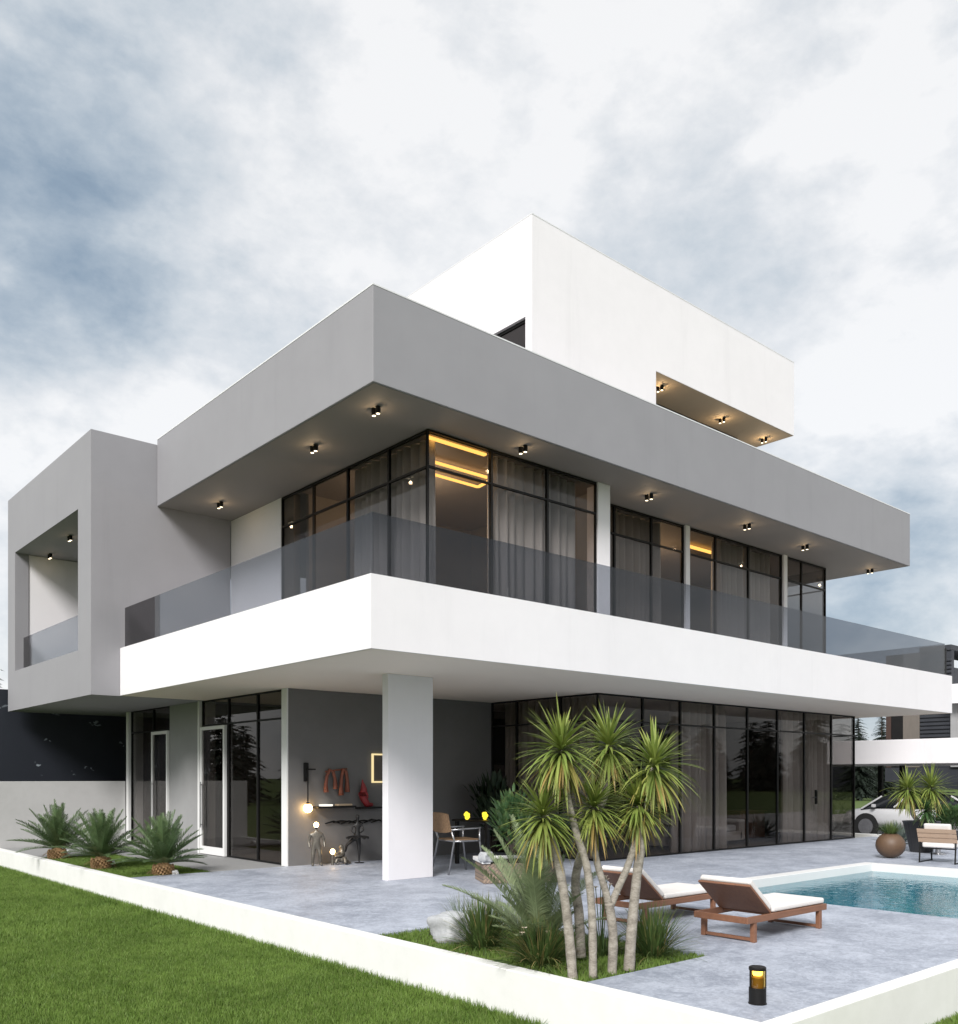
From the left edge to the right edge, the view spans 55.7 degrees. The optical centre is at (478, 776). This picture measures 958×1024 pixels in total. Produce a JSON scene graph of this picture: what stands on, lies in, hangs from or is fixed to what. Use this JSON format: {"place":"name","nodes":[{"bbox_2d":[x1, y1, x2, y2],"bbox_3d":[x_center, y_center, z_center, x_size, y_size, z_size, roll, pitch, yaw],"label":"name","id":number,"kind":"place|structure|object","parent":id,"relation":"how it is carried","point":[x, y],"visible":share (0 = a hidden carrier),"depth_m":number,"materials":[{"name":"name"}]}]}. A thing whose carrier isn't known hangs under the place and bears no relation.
{"place":"outdoors","nodes":[
{"label":"outdoors","id":0,"kind":"place"},
{"bbox_2d":[44,854,211,877],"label":"cycad bed grass","id":1,"kind":"structure","parent":0,"point":[138,869],"depth_m":16.17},
{"bbox_2d":[2,843,282,871],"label":"path","id":2,"kind":"structure","parent":0,"point":[217,863],"depth_m":17.22,"materials":[{"name":"concrete"}]},
{"bbox_2d":[0,865,957,1023],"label":"lawn grass","id":3,"kind":"structure","parent":0,"point":[137,964],"depth_m":8.86,"materials":[{"name":"plant"}]},
{"bbox_2d":[0,0,957,741],"label":"sky","id":4,"kind":"structure","parent":0,"point":[188,188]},
{"bbox_2d":[6,788,957,998],"bbox_3d":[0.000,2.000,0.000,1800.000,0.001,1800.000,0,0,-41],"label":"ground","id":5,"kind":"structure","parent":0,"point":[840,806],"depth_m":68.45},
{"bbox_2d":[0,781,124,847],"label":"boundary wall","id":6,"kind":"structure","parent":5,"relation":"on","point":[19,800],"depth_m":20.98,"materials":[{"name":"paint"}]},
{"bbox_2d":[0,689,125,842],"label":"dark screen","id":7,"kind":"object","parent":5,"relation":"on","point":[51,747],"depth_m":23.08,"materials":[{"name":"glass"}]},
{"bbox_2d":[0,848,957,1023],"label":"garden wall","id":8,"kind":"structure","parent":5,"relation":"on","point":[928,996],"depth_m":7.75,"materials":[{"name":"concrete"}]},
{"bbox_2d":[832,832,880,837],"bbox_3d":[10.561,1.870,24.583,0.200,0.660,16.760,0,0,-41],"label":"driveway edging","id":9,"kind":"object","parent":5,"relation":"on","point":[857,835],"visible":0.08,"depth_m":24.76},
{"bbox_2d":[832,718,885,800],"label":"conifer","id":10,"kind":"object","parent":5,"relation":"on","point":[864,775],"visible":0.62,"depth_m":77.61,"materials":[{"name":"plant"}]},
{"bbox_2d":[865,717,898,795],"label":"conifer","id":11,"kind":"object","parent":5,"relation":"on","point":[887,785],"visible":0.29,"depth_m":85.76,"materials":[{"name":"plant"}]},
{"bbox_2d":[832,766,957,789],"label":"dark fence","id":12,"kind":"object","parent":5,"relation":"on","point":[949,785],"depth_m":155.66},
{"bbox_2d":[388,931,685,981],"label":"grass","id":13,"kind":"structure","parent":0,"point":[559,958],"depth_m":8.10,"materials":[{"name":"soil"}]},
{"bbox_2d":[426,910,470,944],"bbox_3d":[-0.265,1.491,8.950,0.396,0.308,0.396,0,0,-41],"label":"boulder","id":14,"kind":"object","parent":13,"relation":"on","point":[435,925],"visible":0.57,"depth_m":8.81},
{"bbox_2d":[429,893,520,956],"bbox_3d":[0.035,1.424,8.533,1.168,0.747,1.123,0,0,-41],"label":"grass tuft","id":15,"kind":"object","parent":13,"relation":"on","point":[481,928],"visible":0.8,"depth_m":8.45,"materials":[{"name":"green plant"}]},
{"bbox_2d":[442,814,606,961],"bbox_3d":[0.459,0.992,8.082,1.518,1.315,1.186,0,0,-41],"label":"feather palm","id":16,"kind":"object","parent":13,"relation":"on","point":[530,894],"visible":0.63,"depth_m":7.93,"materials":[{"name":"green plant"}]},
{"bbox_2d":[485,909,597,973],"bbox_3d":[0.513,1.465,7.791,1.076,0.693,1.156,0,0,34],"label":"grass tuft","id":17,"kind":"object","parent":13,"relation":"on","point":[548,947],"visible":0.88,"depth_m":7.66,"materials":[{"name":"green plant"}]},
{"bbox_2d":[380,920,706,981],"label":"palm bed grass","id":18,"kind":"object","parent":13,"relation":"on","point":[414,936],"visible":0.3,"depth_m":8.08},
{"bbox_2d":[497,768,598,979],"bbox_3d":[0.518,0.755,7.263,0.872,1.763,0.821,0,0,-41],"label":"yucca tree","id":19,"kind":"object","parent":13,"relation":"on","point":[545,833],"visible":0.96,"depth_m":7.22,"materials":[{"name":"green plant"}]},
{"bbox_2d":[512,694,609,978],"bbox_3d":[0.648,0.459,7.302,0.856,2.318,0.885,0,0,25],"label":"yucca tree","id":20,"kind":"object","parent":13,"relation":"on","point":[559,763],"visible":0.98,"depth_m":7.26,"materials":[{"name":"green plant"}]},
{"bbox_2d":[573,875,625,957],"bbox_3d":[1.082,1.256,8.106,0.680,0.750,0.772,0,0,-41],"label":"flowering plant","id":21,"kind":"object","parent":13,"relation":"on","point":[600,939],"visible":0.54,"depth_m":8.09,"materials":[{"name":"green plant"}]},
{"bbox_2d":[571,699,647,957],"bbox_3d":[1.159,0.442,7.921,0.878,2.277,0.864,0,0,17],"label":"yucca tree","id":22,"kind":"object","parent":13,"relation":"on","point":[610,737],"visible":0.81,"depth_m":7.91,"materials":[{"name":"green plant"}]},
{"bbox_2d":[551,716,708,974],"bbox_3d":[1.208,0.551,7.524,1.403,2.152,0.902,0,0,5],"label":"yucca tree","id":23,"kind":"object","parent":13,"relation":"on","point":[655,778],"visible":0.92,"depth_m":7.45,"materials":[{"name":"green plant"}]},
{"bbox_2d":[600,761,685,970],"bbox_3d":[1.326,0.717,7.576,0.719,1.790,0.712,0,0,-41],"label":"yucca tree","id":24,"kind":"object","parent":13,"relation":"on","point":[635,821],"visible":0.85,"depth_m":7.52,"materials":[{"name":"green plant"}]},
{"bbox_2d":[602,900,711,965],"bbox_3d":[1.547,1.444,8.171,1.175,0.716,1.209,0,0,-41],"label":"grass tuft","id":25,"kind":"object","parent":13,"relation":"on","point":[652,940],"visible":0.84,"depth_m":8.07,"materials":[{"name":"green plant"}]},
{"bbox_2d":[131,836,957,1021],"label":"patio","id":26,"kind":"structure","parent":0,"point":[844,950],"depth_m":10.26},
{"bbox_2d":[308,822,325,865],"bbox_3d":[-2.916,1.204,16.301,0.317,0.788,0.114,0,0,-16],"label":"figure lamp","id":27,"kind":"object","parent":26,"relation":"on","point":[316,835],"visible":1,"depth_m":16.26,"materials":[{"name":"grey metal"}]},
{"bbox_2d":[330,844,350,864],"bbox_3d":[-2.519,1.414,16.560,0.415,0.371,0.239,0,0,-21],"label":"animal lamp","id":28,"kind":"object","parent":26,"relation":"on","point":[340,856],"visible":1,"depth_m":16.50,"materials":[{"name":"grey metal"}]},
{"bbox_2d":[345,815,368,862],"bbox_3d":[-2.272,1.149,16.877,0.447,0.901,0.424,0,0,-11],"label":"dancer statue","id":29,"kind":"object","parent":26,"relation":"on","point":[357,836],"visible":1,"depth_m":16.85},
{"bbox_2d":[433,812,481,874],"bbox_3d":[-0.385,1.094,15.211,0.747,1.018,0.652,0,0,-29],"label":"dining chair","id":30,"kind":"object","parent":26,"relation":"on","point":[441,822],"visible":0.93,"depth_m":15.02,"materials":[{"name":"wood"}]},
{"bbox_2d":[8,213,951,880],"bbox_3d":[0.210,-4.538,22.365,18.031,12.317,14.742,0,0,-41],"label":"villa","id":31,"kind":"object","parent":26,"relation":"on","point":[560,353],"visible":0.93,"depth_m":17.64,"materials":[{"name":"grey paint"}]},
{"bbox_2d":[131,709,152,843],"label":"window","id":32,"kind":"structure","parent":31,"relation":"in","point":[132,712],"depth_m":22.07,"materials":[{"name":"black metal"}]},
{"bbox_2d":[151,730,169,831],"bbox_3d":[-7.272,0.275,20.618,0.111,2.630,0.940,0,0,-41],"label":"door","id":33,"kind":"structure","parent":31,"relation":"in","point":[167,732],"depth_m":20.68,"materials":[{"name":"white metal"}]},
{"bbox_2d":[200,725,226,856],"bbox_3d":[-5.455,0.275,18.527,0.111,2.630,1.140,0,0,-41],"label":"door","id":34,"kind":"structure","parent":31,"relation":"in","point":[217,851],"depth_m":18.43,"materials":[{"name":"white metal"}]},
{"bbox_2d":[202,697,227,856],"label":"window","id":35,"kind":"structure","parent":31,"relation":"in","point":[203,702],"depth_m":19.03,"materials":[{"name":"black metal"}]},
{"bbox_2d":[228,693,256,860],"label":"window","id":36,"kind":"structure","parent":31,"relation":"in","point":[229,698],"depth_m":18.09,"materials":[{"name":"black metal"}]},
{"bbox_2d":[257,690,280,863],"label":"window","id":37,"kind":"structure","parent":31,"relation":"in","point":[258,694],"depth_m":17.18,"materials":[{"name":"black metal"}]},
{"bbox_2d":[281,484,312,599],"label":"window","id":38,"kind":"structure","parent":31,"relation":"in","point":[283,526],"depth_m":17.69,"materials":[{"name":"black metal"}]},
{"bbox_2d":[303,763,315,812],"bbox_3d":[-3.064,0.194,16.437,0.252,0.907,0.172,0,0,-41],"label":"wall lamp","id":39,"kind":"object","parent":31,"relation":"attached to","point":[307,807],"visible":1,"depth_m":16.40,"materials":[{"name":"black metal"}]},
{"bbox_2d":[313,467,346,589],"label":"window","id":40,"kind":"structure","parent":31,"relation":"in","point":[315,513],"depth_m":16.78,"materials":[{"name":"black metal"}]},
{"bbox_2d":[324,768,349,794],"bbox_3d":[-2.639,0.087,16.841,0.555,0.511,0.101,0,0,-41],"label":"wall sculpture","id":41,"kind":"object","parent":31,"relation":"attached to","point":[343,772],"depth_m":16.86,"materials":[{"name":"orange paint"}]},
{"bbox_2d":[347,448,387,579],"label":"window","id":42,"kind":"structure","parent":31,"relation":"in","point":[349,498],"depth_m":15.81,"materials":[{"name":"black metal"}]},
{"bbox_2d":[355,807,381,808],"bbox_3d":[-2.076,0.585,17.283,0.550,0.030,0.188,0,0,-41],"label":"wall shelf","id":43,"kind":"object","parent":31,"relation":"attached to","point":[367,807],"depth_m":17.14,"materials":[{"name":"black metal"}]},
{"bbox_2d":[358,779,372,806],"bbox_3d":[-2.137,0.310,17.225,0.291,0.528,0.154,0,0,-41],"label":"red figurine","id":44,"kind":"object","parent":43,"relation":"on","point":[363,795],"visible":1,"depth_m":17.16,"materials":[{"name":"paint"}]},
{"bbox_2d":[371,754,381,782],"bbox_3d":[-1.846,-0.170,17.583,0.550,0.560,0.038,0,0,-41],"label":"lit picture","id":45,"kind":"object","parent":31,"relation":"attached to","point":[376,768],"visible":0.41,"depth_m":17.47},
{"bbox_2d":[354,440,435,583],"bbox_3d":[-1.470,-3.700,15.190,0.290,3.390,2.153,0,0,-41],"label":"curtain","id":46,"kind":"object","parent":31,"relation":"hanging from","point":[408,527],"visible":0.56,"depth_m":14.97,"materials":[{"name":"fabric"}]},
{"bbox_2d":[388,430,426,582],"bbox_3d":[-1.144,-3.723,14.616,0.050,3.435,1.040,0,0,-41],"label":"window","id":47,"kind":"structure","parent":31,"relation":"in","point":[390,481],"depth_m":14.98,"materials":[{"name":"black metal"}]},
{"bbox_2d":[429,436,486,455],"bbox_3d":[-0.352,-5.368,14.722,1.210,0.030,0.070,0,0,-41],"label":"light strip","id":48,"kind":"object","parent":31,"relation":"attached to","point":[457,446],"visible":1,"depth_m":14.69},
{"bbox_2d":[426,429,491,593],"bbox_3d":[-0.307,-3.723,14.639,1.343,3.435,0.050,0,0,-41],"label":"window","id":49,"kind":"structure","parent":31,"relation":"in","point":[428,466],"depth_m":14.67,"materials":[{"name":"black metal"}]},
{"bbox_2d":[435,473,485,487],"bbox_3d":[-0.329,-5.330,16.138,1.221,0.030,0.450,0,0,-41],"label":"light strip","id":50,"kind":"object","parent":31,"relation":"attached to","point":[459,481],"visible":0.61,"depth_m":16.37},
{"bbox_2d":[435,461,486,478],"bbox_3d":[-0.348,-5.330,15.709,1.397,0.030,0.067,0,0,-41],"label":"light strip","id":51,"kind":"object","parent":31,"relation":"attached to","point":[460,469],"visible":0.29,"depth_m":15.72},
{"bbox_2d":[491,701,515,851],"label":"window","id":52,"kind":"structure","parent":31,"relation":"in","point":[492,704],"depth_m":19.42,"materials":[{"name":"black metal"}]},
{"bbox_2d":[487,456,542,602],"bbox_3d":[0.633,-3.700,15.656,1.350,3.390,0.291,0,0,-44],"label":"curtain","id":53,"kind":"object","parent":31,"relation":"hanging from","point":[517,545],"visible":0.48,"depth_m":15.69,"materials":[{"name":"fabric"}]},
{"bbox_2d":[492,450,547,603],"bbox_3d":[0.697,-3.723,15.513,1.319,3.435,0.050,0,0,-41],"label":"window","id":54,"kind":"structure","parent":31,"relation":"in","point":[545,499],"depth_m":15.82,"materials":[{"name":"black metal"}]},
{"bbox_2d":[516,696,559,856],"bbox_3d":[1.201,0.000,18.392,0.050,3.180,1.260,0,0,-41],"label":"window","id":55,"kind":"structure","parent":31,"relation":"in","point":[517,701],"depth_m":18.84,"materials":[{"name":"black metal"}]},
{"bbox_2d":[505,696,594,857],"bbox_3d":[1.392,0.005,18.473,0.272,3.150,2.552,0,0,-41],"label":"curtain","id":56,"kind":"object","parent":31,"relation":"hanging from","point":[577,704],"visible":0.43,"depth_m":18.62,"materials":[{"name":"fabric"}]},
{"bbox_2d":[542,474,574,608],"bbox_3d":[1.466,-3.700,16.418,0.840,3.390,0.249,0,0,-41],"label":"curtain","id":57,"kind":"object","parent":31,"relation":"hanging from","point":[561,556],"visible":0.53,"depth_m":16.42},
{"bbox_2d":[548,467,596,612],"bbox_3d":[1.676,-3.723,16.364,1.275,3.435,0.050,0,0,-41],"label":"window","id":58,"kind":"structure","parent":31,"relation":"in","point":[594,513],"depth_m":16.73,"materials":[{"name":"black metal"}]},
{"bbox_2d":[560,693,596,860],"bbox_3d":[1.936,0.000,17.547,0.050,3.180,0.980,0,0,-41],"label":"window","id":59,"kind":"structure","parent":31,"relation":"in","point":[561,697],"depth_m":17.61,"materials":[{"name":"black metal"}]},
{"bbox_2d":[610,504,614,615],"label":"window","id":60,"kind":"structure","parent":31,"relation":"in","point":[612,533],"depth_m":18.15,"materials":[{"name":"black metal"}]},
{"bbox_2d":[597,693,643,860],"bbox_3d":[2.747,0.000,17.595,1.337,3.180,0.050,0,0,-41],"label":"window","id":61,"kind":"structure","parent":31,"relation":"in","point":[642,698],"depth_m":17.71,"materials":[{"name":"black metal"}]},
{"bbox_2d":[615,505,651,622],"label":"window","id":62,"kind":"structure","parent":31,"relation":"in","point":[650,517],"depth_m":18.91,"materials":[{"name":"black metal"}]},
{"bbox_2d":[610,510,660,623],"bbox_3d":[3.195,-3.700,18.820,1.588,3.390,0.251,0,0,-39],"label":"curtain","id":63,"kind":"object","parent":31,"relation":"hanging from","point":[632,579],"visible":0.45,"depth_m":18.80,"materials":[{"name":"fabric"}]},
{"bbox_2d":[644,697,680,856],"bbox_3d":[3.713,0.000,18.436,1.224,3.180,0.050,0,0,-41],"label":"window","id":64,"kind":"structure","parent":31,"relation":"in","point":[679,701],"depth_m":18.81,"materials":[{"name":"black metal"}]},
{"bbox_2d":[652,516,683,627],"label":"window","id":65,"kind":"structure","parent":31,"relation":"in","point":[682,527],"depth_m":19.63,"materials":[{"name":"black metal"}]},
{"bbox_2d":[669,702,705,852],"bbox_3d":[4.481,0.005,19.326,1.234,3.150,0.262,0,0,-41],"label":"curtain","id":66,"kind":"object","parent":31,"relation":"hanging from","point":[694,817],"visible":0.81,"depth_m":19.31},
{"bbox_2d":[630,813,744,845],"bbox_3d":[4.908,1.186,21.178,3.240,0.660,0.920,0,0,-41],"label":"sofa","id":67,"kind":"object","parent":31,"relation":"on","point":[735,829],"visible":0.25,"depth_m":21.14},
{"bbox_2d":[681,700,714,853],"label":"window","id":68,"kind":"structure","parent":31,"relation":"in","point":[713,704],"depth_m":19.60,"materials":[{"name":"black metal"}]},
{"bbox_2d":[690,528,715,633],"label":"window","id":69,"kind":"structure","parent":31,"relation":"in","point":[714,560],"depth_m":20.41,"materials":[{"name":"black metal"}]},
{"bbox_2d":[706,705,726,848],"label":"curtain","id":70,"kind":"object","parent":31,"relation":"hanging from","point":[721,808],"visible":0.88,"depth_m":20.00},
{"bbox_2d":[711,541,743,638],"bbox_3d":[5.777,-3.700,21.066,1.074,3.390,0.318,0,0,-41],"label":"curtain","id":71,"kind":"object","parent":31,"relation":"hanging from","point":[730,602],"visible":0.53,"depth_m":21.01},
{"bbox_2d":[715,704,747,849],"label":"window","id":72,"kind":"structure","parent":31,"relation":"in","point":[746,707],"depth_m":20.41,"materials":[{"name":"black metal"}]},
{"bbox_2d":[716,536,748,639],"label":"window","id":73,"kind":"structure","parent":31,"relation":"in","point":[719,537],"depth_m":21.12,"materials":[{"name":"black metal"}]},
{"bbox_2d":[727,809,766,838],"bbox_3d":[6.702,1.186,22.924,1.200,0.700,0.560,0,0,-41],"label":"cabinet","id":74,"kind":"object","parent":31,"relation":"on","point":[756,823],"visible":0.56,"depth_m":22.75,"materials":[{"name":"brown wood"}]},
{"bbox_2d":[743,549,769,643],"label":"curtain","id":75,"kind":"object","parent":31,"relation":"hanging from","point":[759,607],"visible":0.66,"depth_m":21.86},
{"bbox_2d":[748,707,777,846],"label":"window","id":76,"kind":"structure","parent":31,"relation":"in","point":[776,730],"depth_m":21.26,"materials":[{"name":"black metal"}]},
{"bbox_2d":[749,545,781,645],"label":"window","id":77,"kind":"structure","parent":31,"relation":"in","point":[780,556],"depth_m":22.23,"materials":[{"name":"black metal"}]},
{"bbox_2d":[780,712,800,842],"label":"curtain","id":78,"kind":"object","parent":31,"relation":"hanging from","point":[790,828],"visible":0.97,"depth_m":22.02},
{"bbox_2d":[778,709,804,844],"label":"window","id":79,"kind":"structure","parent":31,"relation":"in","point":[803,732],"depth_m":22.06,"materials":[{"name":"black metal"}]},
{"bbox_2d":[787,557,801,648],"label":"window","id":80,"kind":"structure","parent":31,"relation":"in","point":[795,582],"depth_m":22.85,"materials":[{"name":"black metal"}]},
{"bbox_2d":[787,570,823,652],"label":"window","id":81,"kind":"structure","parent":31,"relation":"in","point":[822,570],"depth_m":23.67,"materials":[{"name":"black metal"}]},
{"bbox_2d":[799,713,827,840],"bbox_3d":[8.314,0.005,22.645,1.234,3.150,0.255,0,0,-41],"label":"curtain","id":82,"kind":"object","parent":31,"relation":"hanging from","point":[816,816],"visible":0.94,"depth_m":22.72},
{"bbox_2d":[802,561,825,653],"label":"window","id":83,"kind":"structure","parent":31,"relation":"in","point":[824,569],"depth_m":23.64,"materials":[{"name":"black metal"}]},
{"bbox_2d":[805,712,831,841],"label":"window","id":84,"kind":"structure","parent":31,"relation":"in","point":[830,734],"depth_m":22.93,"materials":[{"name":"black metal"}]},
{"bbox_2d":[826,715,829,838],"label":"curtain","id":85,"kind":"object","parent":31,"relation":"hanging from","point":[828,747],"visible":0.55,"depth_m":23.13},
{"bbox_2d":[832,714,854,839],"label":"window","id":86,"kind":"structure","parent":31,"relation":"in","point":[853,735],"depth_m":23.71,"materials":[{"name":"black metal"}]},
{"bbox_2d":[452,818,511,863],"bbox_3d":[0.370,1.190,16.887,1.440,0.820,1.000,0,0,-41],"label":"dining table","id":87,"kind":"object","parent":26,"relation":"on","point":[487,833],"visible":0.3,"depth_m":16.65,"materials":[{"name":"black metal"}]},
{"bbox_2d":[465,770,517,853],"bbox_3d":[0.276,0.713,18.223,1.187,1.782,1.126,0,0,-41],"label":"dark shrub","id":88,"kind":"object","parent":26,"relation":"on","point":[495,785],"visible":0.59,"depth_m":18.20,"materials":[{"name":"green plant"}]},
{"bbox_2d":[473,855,557,883],"bbox_3d":[0.568,1.420,14.011,1.210,0.360,0.760,0,0,-11],"label":"stone planter","id":89,"kind":"object","parent":26,"relation":"on","point":[480,876],"visible":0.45,"depth_m":13.66,"materials":[{"name":"stone"}]},
{"bbox_2d":[485,783,538,853],"bbox_3d":[0.593,0.624,13.748,1.010,1.093,0.972,0,0,8],"label":"leafy shrub","id":90,"kind":"object","parent":89,"relation":"in","point":[501,813],"visible":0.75,"depth_m":13.55,"materials":[{"name":"green plant"}]},
{"bbox_2d":[507,810,578,858],"bbox_3d":[0.988,0.883,13.150,1.031,0.830,1.381,0,0,18],"label":"shrub","id":91,"kind":"object","parent":89,"relation":"in","point":[570,828],"visible":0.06,"depth_m":12.98,"materials":[{"name":"green plant"}]},
{"bbox_2d":[595,865,715,923],"bbox_3d":[2.062,1.293,10.354,1.500,0.615,0.620,0,0,-41],"label":"sun lounger","id":92,"kind":"object","parent":26,"relation":"on","point":[672,894],"visible":0.56,"depth_m":10.07,"materials":[{"name":"fabric"}]},
{"bbox_2d":[748,965,766,1005],"bbox_3d":[1.967,1.469,6.407,0.128,0.262,0.128,0,0,-41],"label":"bollard light","id":93,"kind":"object","parent":26,"relation":"on","point":[757,992],"visible":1,"depth_m":6.37,"materials":[{"name":"black metal"}]},
{"bbox_2d":[694,875,826,942],"bbox_3d":[2.930,1.293,9.386,1.500,0.615,0.620,0,0,-41],"label":"sun lounger","id":94,"kind":"object","parent":26,"relation":"on","point":[727,894],"visible":1,"depth_m":9.08,"materials":[{"name":"brown wood"}]},
{"bbox_2d":[696,862,957,918],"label":"swimming pool","id":95,"kind":"structure","parent":26,"relation":"in","point":[924,890],"depth_m":14.62,"materials":[{"name":"liquid"}]},
{"bbox_2d":[873,822,906,857],"bbox_3d":[8.131,1.211,17.916,0.616,0.779,0.688,0,0,-41],"label":"round pot","id":96,"kind":"object","parent":26,"relation":"on","point":[890,842],"visible":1,"depth_m":17.75,"materials":[{"name":"brown ceramic"}]},
{"bbox_2d":[902,820,940,852],"bbox_3d":[9.451,1.270,19.377,0.760,0.660,0.760,0,0,-41],"label":"tall planter","id":97,"kind":"object","parent":26,"relation":"on","point":[910,827],"visible":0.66,"depth_m":19.21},
{"bbox_2d":[881,763,956,821],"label":"potted yucca","id":98,"kind":"object","parent":97,"relation":"in","point":[910,794],"visible":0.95,"depth_m":18.79,"materials":[{"name":"green plant"}]},
{"bbox_2d":[910,797,942,824],"bbox_3d":[9.224,0.725,18.678,0.701,0.718,0.692,0,0,-41],"label":"rosette plant","id":99,"kind":"object","parent":97,"relation":"in","point":[927,816],"visible":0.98,"depth_m":18.64,"materials":[{"name":"green plant"}]},
{"bbox_2d":[917,823,957,864],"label":"garden armchair","id":100,"kind":"object","parent":26,"relation":"on","point":[937,836],"visible":1,"depth_m":16.76,"materials":[{"name":"wood"}]},
{"bbox_2d":[832,814,882,833],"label":"driveway","id":101,"kind":"structure","parent":0,"point":[838,825],"depth_m":37.03,"materials":[{"name":"concrete"}]},
{"bbox_2d":[832,738,957,829],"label":"carport","id":102,"kind":"object","parent":101,"relation":"on","point":[900,753],"visible":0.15,"depth_m":28.79,"materials":[{"name":"white paint"}]},
{"bbox_2d":[843,792,957,833],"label":"parked car","id":103,"kind":"object","parent":101,"relation":"on","point":[875,814],"visible":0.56,"depth_m":29.38,"materials":[{"name":"paint"}]},
{"bbox_2d":[885,644,957,781],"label":"neighbour house","id":104,"kind":"structure","parent":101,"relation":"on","point":[929,726],"depth_m":36.95,"materials":[{"name":"white paint"}]},
{"bbox_2d":[891,654,902,767],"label":"window","id":105,"kind":"structure","parent":104,"relation":"in","point":[896,660],"depth_m":37.88,"materials":[{"name":"black glass"}]},
{"bbox_2d":[932,797,957,829],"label":"round shrub","id":106,"kind":"object","parent":101,"relation":"on","point":[950,817],"visible":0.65,"depth_m":23.44,"materials":[{"name":"green plant"}]},
{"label":"cycad bed ground","id":107,"kind":"structure","parent":0,"visible":0},
{"bbox_2d":[6,799,90,858],"bbox_3d":[-8.346,1.058,17.867,1.761,1.264,1.723,0,0,3],"label":"cycad","id":108,"kind":"object","parent":107,"relation":"on","point":[53,833],"visible":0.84,"depth_m":17.77,"materials":[{"name":"green plant"}]},
{"bbox_2d":[49,808,144,869],"bbox_3d":[-6.665,1.109,15.988,1.735,1.162,1.714,0,0,-10],"label":"cycad","id":109,"kind":"object","parent":107,"relation":"on","point":[101,830],"visible":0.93,"depth_m":15.86,"materials":[{"name":"green plant"}]},
{"bbox_2d":[107,809,207,875],"bbox_3d":[-5.292,1.122,15.002,1.694,1.176,1.614,0,0,-33],"label":"cycad","id":110,"kind":"object","parent":107,"relation":"on","point":[162,849],"visible":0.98,"depth_m":14.86,"materials":[{"name":"green plant"}]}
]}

